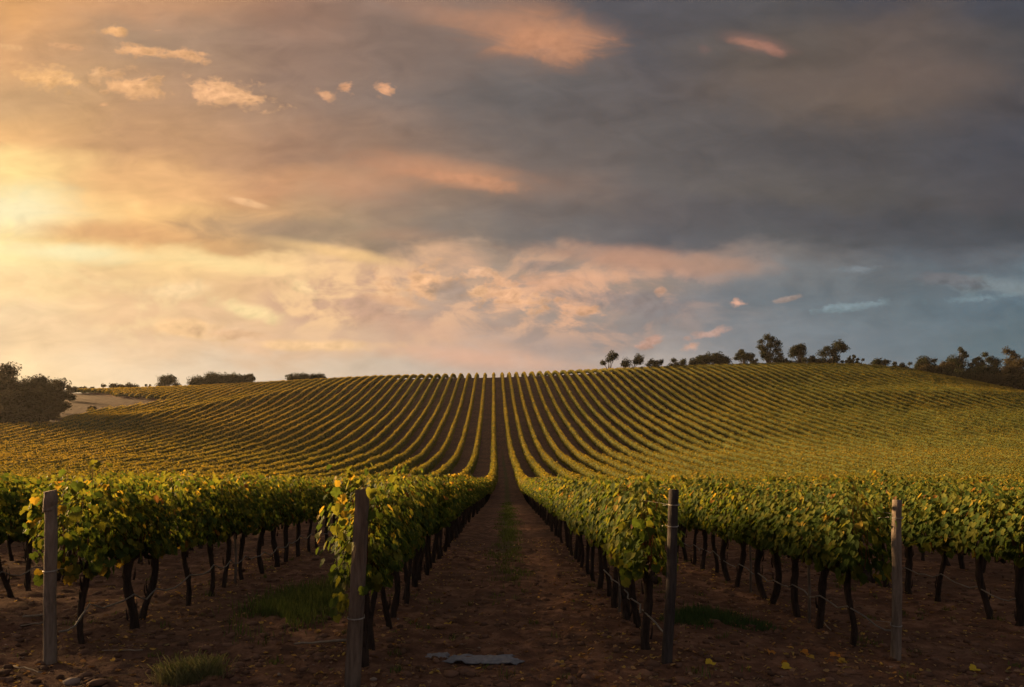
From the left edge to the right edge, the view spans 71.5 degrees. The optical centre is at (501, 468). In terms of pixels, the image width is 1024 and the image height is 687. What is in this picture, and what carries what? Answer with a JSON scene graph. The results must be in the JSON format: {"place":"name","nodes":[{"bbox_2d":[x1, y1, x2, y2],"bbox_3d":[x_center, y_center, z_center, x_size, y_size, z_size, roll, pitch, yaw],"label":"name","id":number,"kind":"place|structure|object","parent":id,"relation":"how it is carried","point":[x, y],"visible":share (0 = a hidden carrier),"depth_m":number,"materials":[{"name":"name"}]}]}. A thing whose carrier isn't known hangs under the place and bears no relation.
{"place":"outdoors","nodes":[
{"label":"outdoors","id":0,"kind":"place"},
{"bbox_2d":[0,370,1023,686],"bbox_3d":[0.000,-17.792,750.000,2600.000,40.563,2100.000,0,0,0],"label":"ground","id":1,"kind":"structure","parent":0,"point":[478,530],"depth_m":10.06,"materials":[{"name":"soil"}]},
{"bbox_2d":[0,476,14,522],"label":"grapevine","id":2,"kind":"object","parent":1,"relation":"on","point":[6,497],"visible":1,"depth_m":10.16,"materials":[{"name":"green plant"}]},
{"bbox_2d":[0,379,21,407],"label":"woodland tree","id":3,"kind":"object","parent":1,"relation":"on","point":[4,385],"visible":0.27,"depth_m":176.61,"materials":[{"name":"green plant"}]},
{"bbox_2d":[0,361,23,386],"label":"woodland tree","id":4,"kind":"object","parent":1,"relation":"on","point":[10,371],"visible":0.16,"depth_m":184.93,"materials":[{"name":"green plant"}]},
{"bbox_2d":[0,405,26,423],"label":"woodland bush","id":5,"kind":"object","parent":1,"relation":"on","point":[11,415],"visible":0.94,"depth_m":165.23,"materials":[{"name":"green plant"}]},
{"bbox_2d":[0,471,43,597],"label":"grapevine","id":6,"kind":"object","parent":1,"relation":"on","point":[12,511],"visible":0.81,"depth_m":10.64,"materials":[{"name":"green plant"}]},
{"bbox_2d":[0,387,52,422],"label":"woodland tree","id":7,"kind":"object","parent":1,"relation":"on","point":[34,402],"visible":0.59,"depth_m":170.11,"materials":[{"name":"green plant"}]},
{"bbox_2d":[0,480,71,590],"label":"grapevine","id":8,"kind":"object","parent":1,"relation":"on","point":[27,582],"visible":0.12,"depth_m":11.24,"materials":[{"name":"green plant"}]},
{"bbox_2d":[13,476,63,557],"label":"grapevine","id":9,"kind":"object","parent":1,"relation":"on","point":[27,489],"visible":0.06,"depth_m":15.45,"materials":[{"name":"green plant"}]},
{"bbox_2d":[29,408,51,424],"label":"woodland bush","id":10,"kind":"object","parent":1,"relation":"on","point":[41,416],"visible":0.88,"depth_m":167.07,"materials":[{"name":"green plant"}]},
{"bbox_2d":[16,373,73,414],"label":"woodland tree","id":11,"kind":"object","parent":1,"relation":"on","point":[42,381],"visible":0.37,"depth_m":185.79,"materials":[{"name":"green plant"}]},
{"bbox_2d":[42,490,64,664],"bbox_3d":[-4.511,1.133,7.242,0.136,1.854,0.418,0,0,0],"label":"end post","id":12,"kind":"object","parent":1,"relation":"on","point":[50,511],"visible":0.97,"depth_m":7.05,"materials":[{"name":"wood"}]},
{"bbox_2d":[22,477,89,581],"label":"grapevine","id":13,"kind":"object","parent":1,"relation":"on","point":[69,553],"visible":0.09,"depth_m":12.15,"materials":[{"name":"green plant"}]},
{"bbox_2d":[19,459,141,643],"bbox_3d":[-4.584,0.959,7.808,0.870,2.136,1.333,0,0,0],"label":"grapevine","id":14,"kind":"object","parent":1,"relation":"on","point":[97,562],"visible":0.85,"depth_m":7.58,"materials":[{"name":"green plant"}]},
{"bbox_2d":[81,472,144,567],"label":"grapevine","id":15,"kind":"object","parent":1,"relation":"on","point":[117,481],"visible":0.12,"depth_m":13.66,"materials":[{"name":"green plant"}]},
{"bbox_2d":[79,471,177,629],"bbox_3d":[-4.518,1.028,8.603,1.068,1.998,1.167,0,0,0],"label":"grapevine","id":16,"kind":"object","parent":1,"relation":"on","point":[137,548],"visible":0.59,"depth_m":8.59,"materials":[{"name":"green plant"}]},
{"bbox_2d":[107,471,160,563],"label":"grapevine","id":17,"kind":"object","parent":1,"relation":"on","point":[135,491],"visible":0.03,"depth_m":14.67,"materials":[{"name":"green plant"}]},
{"bbox_2d":[111,475,202,619],"bbox_3d":[-4.525,1.053,9.271,0.914,1.959,1.072,0,0,0],"label":"grapevine","id":18,"kind":"object","parent":1,"relation":"on","point":[171,547],"visible":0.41,"depth_m":9.25,"materials":[{"name":"green plant"}]},
{"bbox_2d":[154,373,181,386],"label":"skyline tree","id":19,"kind":"object","parent":1,"relation":"on","point":[169,380],"visible":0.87,"depth_m":261.50,"materials":[{"name":"green plant"}]},
{"bbox_2d":[141,472,219,605],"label":"grapevine","id":20,"kind":"object","parent":1,"relation":"on","point":[200,534],"visible":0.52,"depth_m":10.14,"materials":[{"name":"green plant"}]},
{"bbox_2d":[145,649,238,686],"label":"grass tuft","id":21,"kind":"object","parent":1,"relation":"on","point":[182,670],"visible":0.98,"depth_m":6.54,"materials":[{"name":"green plant"}]},
{"bbox_2d":[58,530,329,632],"bbox_3d":[-4.434,1.637,18.295,0.095,0.339,22.273,0,0,0],"label":"drip hose","id":22,"kind":"object","parent":1,"relation":"on","point":[80,617],"visible":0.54,"depth_m":9.45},
{"bbox_2d":[166,471,246,596],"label":"grapevine","id":23,"kind":"object","parent":1,"relation":"on","point":[219,534],"visible":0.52,"depth_m":11.00,"materials":[{"name":"green plant"}]},
{"bbox_2d":[186,371,247,385],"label":"skyline hedge","id":24,"kind":"object","parent":1,"relation":"on","point":[215,378],"visible":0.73,"depth_m":257.90,"materials":[{"name":"green plant"}]},
{"bbox_2d":[202,475,268,587],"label":"grapevine","id":25,"kind":"object","parent":1,"relation":"on","point":[245,509],"visible":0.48,"depth_m":11.73,"materials":[{"name":"green plant"}]},
{"bbox_2d":[221,472,280,579],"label":"grapevine","id":26,"kind":"object","parent":1,"relation":"on","point":[254,524],"visible":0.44,"depth_m":12.42,"materials":[{"name":"green plant"}]},
{"bbox_2d":[230,472,291,573],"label":"grapevine","id":27,"kind":"object","parent":1,"relation":"on","point":[270,524],"visible":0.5,"depth_m":13.22,"materials":[{"name":"green plant"}]},
{"bbox_2d":[256,475,297,566],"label":"grapevine","id":28,"kind":"object","parent":1,"relation":"on","point":[288,518],"visible":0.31,"depth_m":14.19,"materials":[{"name":"green plant"}]},
{"bbox_2d":[258,472,309,561],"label":"grapevine","id":29,"kind":"object","parent":1,"relation":"on","point":[300,512],"visible":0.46,"depth_m":14.84,"materials":[{"name":"green plant"}]},
{"bbox_2d":[281,477,322,556],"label":"grapevine","id":30,"kind":"object","parent":1,"relation":"on","point":[310,513],"visible":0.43,"depth_m":15.75,"materials":[{"name":"green plant"}]},
{"bbox_2d":[285,372,326,379],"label":"skyline hedge","id":31,"kind":"object","parent":1,"relation":"on","point":[295,376],"visible":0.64,"depth_m":259.93,"materials":[{"name":"green plant"}]},
{"bbox_2d":[299,476,332,551],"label":"grapevine","id":32,"kind":"object","parent":1,"relation":"on","point":[310,521],"visible":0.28,"depth_m":16.58,"materials":[{"name":"green plant"}]},
{"bbox_2d":[302,478,344,548],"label":"grapevine","id":33,"kind":"object","parent":1,"relation":"on","point":[326,512],"visible":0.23,"depth_m":17.41,"materials":[{"name":"green plant"}]},
{"bbox_2d":[313,476,345,545],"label":"grapevine","id":34,"kind":"object","parent":1,"relation":"on","point":[326,526],"visible":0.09,"depth_m":18.27,"materials":[{"name":"green plant"}]},
{"bbox_2d":[344,486,369,686],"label":"end post","id":35,"kind":"object","parent":1,"relation":"on","point":[355,618],"visible":0.98,"depth_m":6.45,"materials":[{"name":"wood"}]},
{"bbox_2d":[314,462,413,667],"bbox_3d":[-1.380,0.988,6.985,0.932,2.130,1.303,0,0,0],"label":"grapevine","id":36,"kind":"object","parent":1,"relation":"on","point":[379,578],"visible":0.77,"depth_m":6.78,"materials":[{"name":"green plant"}]},
{"bbox_2d":[327,474,426,649],"bbox_3d":[-1.359,1.049,7.775,1.018,2.001,1.072,0,0,0],"label":"grapevine","id":37,"kind":"object","parent":1,"relation":"on","point":[408,538],"visible":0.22,"depth_m":7.72,"materials":[{"name":"green plant"}]},
{"bbox_2d":[339,477,420,628],"bbox_3d":[-1.421,1.073,8.564,0.881,1.957,1.133,0,0,0],"label":"grapevine","id":38,"kind":"object","parent":1,"relation":"on","point":[386,612],"visible":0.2,"depth_m":8.62,"materials":[{"name":"green plant"}]},
{"bbox_2d":[364,477,436,617],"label":"grapevine","id":39,"kind":"object","parent":1,"relation":"on","point":[396,598],"visible":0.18,"depth_m":9.39,"materials":[{"name":"green plant"}]},
{"bbox_2d":[376,473,434,603],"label":"grapevine","id":40,"kind":"object","parent":1,"relation":"on","point":[407,575],"visible":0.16,"depth_m":10.25,"materials":[{"name":"green plant"}]},
{"bbox_2d":[378,475,435,599],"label":"grapevine","id":41,"kind":"object","parent":1,"relation":"on","point":[410,560],"visible":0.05,"depth_m":10.83,"materials":[{"name":"green plant"}]},
{"bbox_2d":[392,471,439,586],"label":"grapevine","id":42,"kind":"object","parent":1,"relation":"on","point":[414,572],"visible":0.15,"depth_m":11.72,"materials":[{"name":"green plant"}]},
{"bbox_2d":[393,464,445,579],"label":"grapevine","id":43,"kind":"object","parent":1,"relation":"on","point":[407,471],"visible":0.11,"depth_m":12.46,"materials":[{"name":"green plant"}]},
{"bbox_2d":[404,475,451,574],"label":"grapevine","id":44,"kind":"object","parent":1,"relation":"on","point":[438,528],"visible":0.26,"depth_m":13.17,"materials":[{"name":"green plant"}]},
{"bbox_2d":[421,477,456,568],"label":"grapevine","id":45,"kind":"object","parent":1,"relation":"on","point":[429,540],"visible":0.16,"depth_m":13.97,"materials":[{"name":"green plant"}]},
{"bbox_2d":[431,478,458,562],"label":"grapevine","id":46,"kind":"object","parent":1,"relation":"on","point":[451,514],"visible":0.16,"depth_m":14.59,"materials":[{"name":"green plant"}]},
{"bbox_2d":[431,477,466,551],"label":"grapevine","id":47,"kind":"object","parent":1,"relation":"on","point":[446,533],"visible":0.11,"depth_m":17.09,"materials":[{"name":"green plant"}]},
{"bbox_2d":[443,654,524,664],"bbox_3d":[-0.199,1.973,7.390,0.867,0.078,0.358,0,0,1],"label":"rock slab","id":48,"kind":"object","parent":1,"relation":"on","point":[492,659],"visible":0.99,"depth_m":7.32,"materials":[{"name":"grey stone"}]},
{"bbox_2d":[0,362,1023,537],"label":"vineyard vines","id":49,"kind":"object","parent":1,"relation":"on","point":[824,423],"visible":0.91,"depth_m":146.07,"materials":[{"name":"green plant"}]},
{"bbox_2d":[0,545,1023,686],"bbox_3d":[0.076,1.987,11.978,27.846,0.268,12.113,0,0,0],"label":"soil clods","id":50,"kind":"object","parent":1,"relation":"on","point":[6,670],"visible":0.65,"depth_m":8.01,"materials":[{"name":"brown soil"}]},
{"bbox_2d":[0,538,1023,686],"bbox_3d":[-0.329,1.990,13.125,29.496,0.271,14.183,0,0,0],"label":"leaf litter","id":51,"kind":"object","parent":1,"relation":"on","point":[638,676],"visible":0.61,"depth_m":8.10,"materials":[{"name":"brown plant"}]},
{"bbox_2d":[543,480,562,542],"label":"grapevine","id":52,"kind":"object","parent":1,"relation":"on","point":[548,498],"visible":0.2,"depth_m":19.47,"materials":[{"name":"green plant"}]},
{"bbox_2d":[553,480,574,555],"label":"grapevine","id":53,"kind":"object","parent":1,"relation":"on","point":[570,538],"visible":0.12,"depth_m":16.50,"materials":[{"name":"green plant"}]},
{"bbox_2d":[555,474,588,559],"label":"grapevine","id":54,"kind":"object","parent":1,"relation":"on","point":[576,549],"visible":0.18,"depth_m":15.73,"materials":[{"name":"green plant"}]},
{"bbox_2d":[556,480,602,567],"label":"grapevine","id":55,"kind":"object","parent":1,"relation":"on","point":[564,493],"visible":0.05,"depth_m":14.27,"materials":[{"name":"green plant"}]},
{"bbox_2d":[564,480,604,573],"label":"grapevine","id":56,"kind":"object","parent":1,"relation":"on","point":[572,523],"visible":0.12,"depth_m":13.32,"materials":[{"name":"green plant"}]},
{"bbox_2d":[570,474,605,581],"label":"grapevine","id":57,"kind":"object","parent":1,"relation":"on","point":[578,506],"visible":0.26,"depth_m":12.54,"materials":[{"name":"green plant"}]},
{"bbox_2d":[579,479,628,588],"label":"grapevine","id":58,"kind":"object","parent":1,"relation":"on","point":[601,575],"visible":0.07,"depth_m":11.80,"materials":[{"name":"green plant"}]},
{"bbox_2d":[578,475,631,596],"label":"grapevine","id":59,"kind":"object","parent":1,"relation":"on","point":[604,559],"visible":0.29,"depth_m":11.10,"materials":[{"name":"green plant"}]},
{"bbox_2d":[584,473,637,607],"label":"grapevine","id":60,"kind":"object","parent":1,"relation":"on","point":[594,524],"visible":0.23,"depth_m":10.19,"materials":[{"name":"green plant"}]},
{"bbox_2d":[596,479,664,620],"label":"grapevine","id":61,"kind":"object","parent":1,"relation":"on","point":[626,613],"visible":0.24,"depth_m":9.39,"materials":[{"name":"green plant"}]},
{"bbox_2d":[597,483,666,627],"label":"grapevine","id":62,"kind":"object","parent":1,"relation":"on","point":[634,606],"visible":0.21,"depth_m":8.82,"materials":[{"name":"green plant"}]},
{"bbox_2d":[620,353,644,367],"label":"ridge bush","id":63,"kind":"object","parent":1,"relation":"on","point":[638,360],"visible":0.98,"depth_m":260.48,"materials":[{"name":"green plant"}]},
{"bbox_2d":[603,472,685,649],"bbox_3d":[1.618,1.055,7.914,0.966,2.047,1.280,0,0,0],"label":"grapevine","id":64,"kind":"object","parent":1,"relation":"on","point":[632,562],"visible":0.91,"depth_m":7.71,"materials":[{"name":"green plant"}]},
{"bbox_2d":[661,489,678,663],"bbox_3d":[1.725,1.161,7.446,0.192,1.905,0.410,0,0,0],"label":"end post","id":65,"kind":"object","parent":1,"relation":"on","point":[669,608],"visible":0.98,"depth_m":7.26,"materials":[{"name":"wood"}]},
{"bbox_2d":[663,475,700,561],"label":"grapevine","id":66,"kind":"object","parent":1,"relation":"on","point":[685,556],"visible":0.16,"depth_m":16.04,"materials":[{"name":"green plant"}]},
{"bbox_2d":[678,482,706,564],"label":"grapevine","id":67,"kind":"object","parent":1,"relation":"on","point":[689,528],"visible":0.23,"depth_m":15.25,"materials":[{"name":"green plant"}]},
{"bbox_2d":[682,477,716,569],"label":"grapevine","id":68,"kind":"object","parent":1,"relation":"on","point":[688,511],"visible":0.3,"depth_m":14.48,"materials":[{"name":"green plant"}]},
{"bbox_2d":[688,351,732,364],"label":"ridge bush","id":69,"kind":"object","parent":1,"relation":"on","point":[714,358],"visible":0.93,"depth_m":260.13,"materials":[{"name":"green plant"}]},
{"bbox_2d":[689,471,742,572],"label":"grapevine","id":70,"kind":"object","parent":1,"relation":"on","point":[695,501],"visible":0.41,"depth_m":13.82,"materials":[{"name":"green plant"}]},
{"bbox_2d":[695,486,748,580],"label":"grapevine","id":71,"kind":"object","parent":1,"relation":"on","point":[709,527],"visible":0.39,"depth_m":13.12,"materials":[{"name":"green plant"}]},
{"bbox_2d":[706,482,768,586],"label":"grapevine","id":72,"kind":"object","parent":1,"relation":"on","point":[725,534],"visible":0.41,"depth_m":12.29,"materials":[{"name":"green plant"}]},
{"bbox_2d":[732,349,755,363],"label":"ridge tree","id":73,"kind":"object","parent":1,"relation":"on","point":[741,355],"visible":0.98,"depth_m":260.90,"materials":[{"name":"green plant"}]},
{"bbox_2d":[723,479,787,598],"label":"grapevine","id":74,"kind":"object","parent":1,"relation":"on","point":[742,536],"visible":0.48,"depth_m":11.40,"materials":[{"name":"green plant"}]},
{"bbox_2d":[755,332,783,362],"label":"ridge tree","id":75,"kind":"object","parent":1,"relation":"on","point":[764,349],"visible":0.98,"depth_m":261.17,"materials":[{"name":"green plant"}]},
{"bbox_2d":[740,482,805,604],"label":"grapevine","id":76,"kind":"object","parent":1,"relation":"on","point":[758,508],"visible":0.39,"depth_m":10.55,"materials":[{"name":"green plant"}]},
{"bbox_2d":[757,483,826,616],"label":"grapevine","id":77,"kind":"object","parent":1,"relation":"on","point":[778,518],"visible":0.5,"depth_m":9.85,"materials":[{"name":"green plant"}]},
{"bbox_2d":[787,343,809,362],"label":"ridge tree","id":78,"kind":"object","parent":1,"relation":"on","point":[800,351],"visible":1,"depth_m":262.68,"materials":[{"name":"green plant"}]},
{"bbox_2d":[785,476,823,525],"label":"grapevine","id":79,"kind":"object","parent":1,"relation":"on","point":[796,483],"visible":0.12,"depth_m":15.59,"materials":[{"name":"green plant"}]},
{"bbox_2d":[783,492,871,628],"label":"grapevine","id":80,"kind":"object","parent":1,"relation":"on","point":[802,543],"visible":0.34,"depth_m":9.12,"materials":[{"name":"green plant"}]},
{"bbox_2d":[815,339,849,362],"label":"ridge tree","id":81,"kind":"object","parent":1,"relation":"on","point":[841,346],"visible":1,"depth_m":262.76,"materials":[{"name":"green plant"}]},
{"bbox_2d":[814,474,873,540],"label":"grapevine","id":82,"kind":"object","parent":1,"relation":"on","point":[826,486],"visible":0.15,"depth_m":14.30,"materials":[{"name":"green plant"}]},
{"bbox_2d":[799,484,901,646],"bbox_3d":[4.082,1.154,8.279,1.016,1.982,1.178,0,0,0],"label":"grapevine","id":83,"kind":"object","parent":1,"relation":"on","point":[856,564],"visible":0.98,"depth_m":8.17,"materials":[{"name":"green plant"}]},
{"bbox_2d":[684,543,890,630],"bbox_3d":[4.185,1.714,18.552,0.328,0.269,21.493,0,0,0],"label":"drip hose","id":84,"kind":"object","parent":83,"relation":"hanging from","point":[873,623],"visible":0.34,"depth_m":9.62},
{"bbox_2d":[825,476,883,542],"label":"grapevine","id":85,"kind":"object","parent":1,"relation":"on","point":[849,487],"visible":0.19,"depth_m":13.32,"materials":[{"name":"green plant"}]},
{"bbox_2d":[848,484,911,587],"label":"grapevine","id":86,"kind":"object","parent":1,"relation":"on","point":[885,584],"visible":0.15,"depth_m":12.44,"materials":[{"name":"green plant"}]},
{"bbox_2d":[865,470,910,552],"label":"grapevine","id":87,"kind":"object","parent":1,"relation":"on","point":[892,482],"visible":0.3,"depth_m":17.47,"materials":[{"name":"green plant"}]},
{"bbox_2d":[876,500,902,660],"bbox_3d":[4.300,1.267,7.895,0.130,1.863,0.411,0,0,0],"label":"end post","id":88,"kind":"object","parent":1,"relation":"on","point":[896,613],"visible":0.98,"depth_m":7.71,"materials":[{"name":"wood"}]},
{"bbox_2d":[874,483,947,593],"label":"grapevine","id":89,"kind":"object","parent":1,"relation":"on","point":[907,541],"visible":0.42,"depth_m":11.67,"materials":[{"name":"green plant"}]},
{"bbox_2d":[894,476,944,560],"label":"grapevine","id":90,"kind":"object","parent":1,"relation":"on","point":[922,554],"visible":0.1,"depth_m":16.08,"materials":[{"name":"green plant"}]},
{"bbox_2d":[912,355,939,369],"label":"ridge tree","id":91,"kind":"object","parent":1,"relation":"on","point":[923,360],"visible":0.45,"depth_m":270.51,"materials":[{"name":"green plant"}]},
{"bbox_2d":[916,360,955,374],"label":"ridge bush","id":92,"kind":"object","parent":1,"relation":"on","point":[933,369],"visible":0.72,"depth_m":264.31,"materials":[{"name":"green plant"}]},
{"bbox_2d":[903,484,971,601],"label":"grapevine","id":93,"kind":"object","parent":1,"relation":"on","point":[930,506],"visible":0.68,"depth_m":10.80,"materials":[{"name":"green plant"}]},
{"bbox_2d":[945,347,968,372],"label":"ridge tree","id":94,"kind":"object","parent":1,"relation":"on","point":[961,364],"visible":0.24,"depth_m":279.55,"materials":[{"name":"green plant"}]},
{"bbox_2d":[939,368,979,379],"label":"ridge bush","id":95,"kind":"object","parent":1,"relation":"on","point":[968,375],"visible":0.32,"depth_m":260.77,"materials":[{"name":"green plant"}]},
{"bbox_2d":[932,478,995,568],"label":"grapevine","id":96,"kind":"object","parent":1,"relation":"on","point":[961,561],"visible":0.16,"depth_m":14.61,"materials":[{"name":"green plant"}]},
{"bbox_2d":[937,477,1016,619],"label":"grapevine","id":97,"kind":"object","parent":1,"relation":"on","point":[968,511],"visible":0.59,"depth_m":9.97,"materials":[{"name":"green plant"}]},
{"bbox_2d":[956,364,1000,376],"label":"ridge bush","id":98,"kind":"object","parent":1,"relation":"on","point":[981,369],"visible":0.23,"depth_m":272.19,"materials":[{"name":"green plant"}]},
{"bbox_2d":[969,372,1013,386],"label":"ridge bush","id":99,"kind":"object","parent":1,"relation":"on","point":[996,379],"visible":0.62,"depth_m":259.64,"materials":[{"name":"green plant"}]},
{"bbox_2d":[980,351,1002,373],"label":"ridge tree","id":100,"kind":"object","parent":1,"relation":"on","point":[994,362],"visible":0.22,"depth_m":278.64,"materials":[{"name":"green plant"}]},
{"bbox_2d":[965,483,1023,626],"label":"grapevine","id":101,"kind":"object","parent":1,"relation":"on","point":[1010,551],"visible":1,"depth_m":9.20,"materials":[{"name":"green plant"}]},
{"bbox_2d":[998,357,1023,388],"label":"ridge tree","id":102,"kind":"object","parent":1,"relation":"on","point":[1016,367],"visible":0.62,"depth_m":266.54,"materials":[{"name":"green plant"}]},
{"bbox_2d":[1001,346,1020,386],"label":"ridge tree","id":103,"kind":"object","parent":1,"relation":"on","point":[1013,355],"visible":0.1,"depth_m":281.45,"materials":[{"name":"green plant"}]},
{"bbox_2d":[1005,374,1023,389],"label":"ridge bush","id":104,"kind":"object","parent":1,"relation":"on","point":[1018,380],"visible":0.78,"depth_m":261.17,"materials":[{"name":"green plant"}]},
{"bbox_2d":[0,0,1023,392],"label":"sky","id":105,"kind":"structure","parent":0,"point":[269,190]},
{"bbox_2d":[13,502,1023,679],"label":"grass","id":106,"kind":"structure","parent":0,"point":[320,595],"depth_m":9.72,"materials":[{"name":"green plant"}]},
{"bbox_2d":[870,562,1015,601],"bbox_3d":[6.756,1.723,19.914,0.165,0.262,21.497,0,0,0],"label":"drip hose","id":107,"kind":"object","parent":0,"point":[960,584],"visible":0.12,"depth_m":10.46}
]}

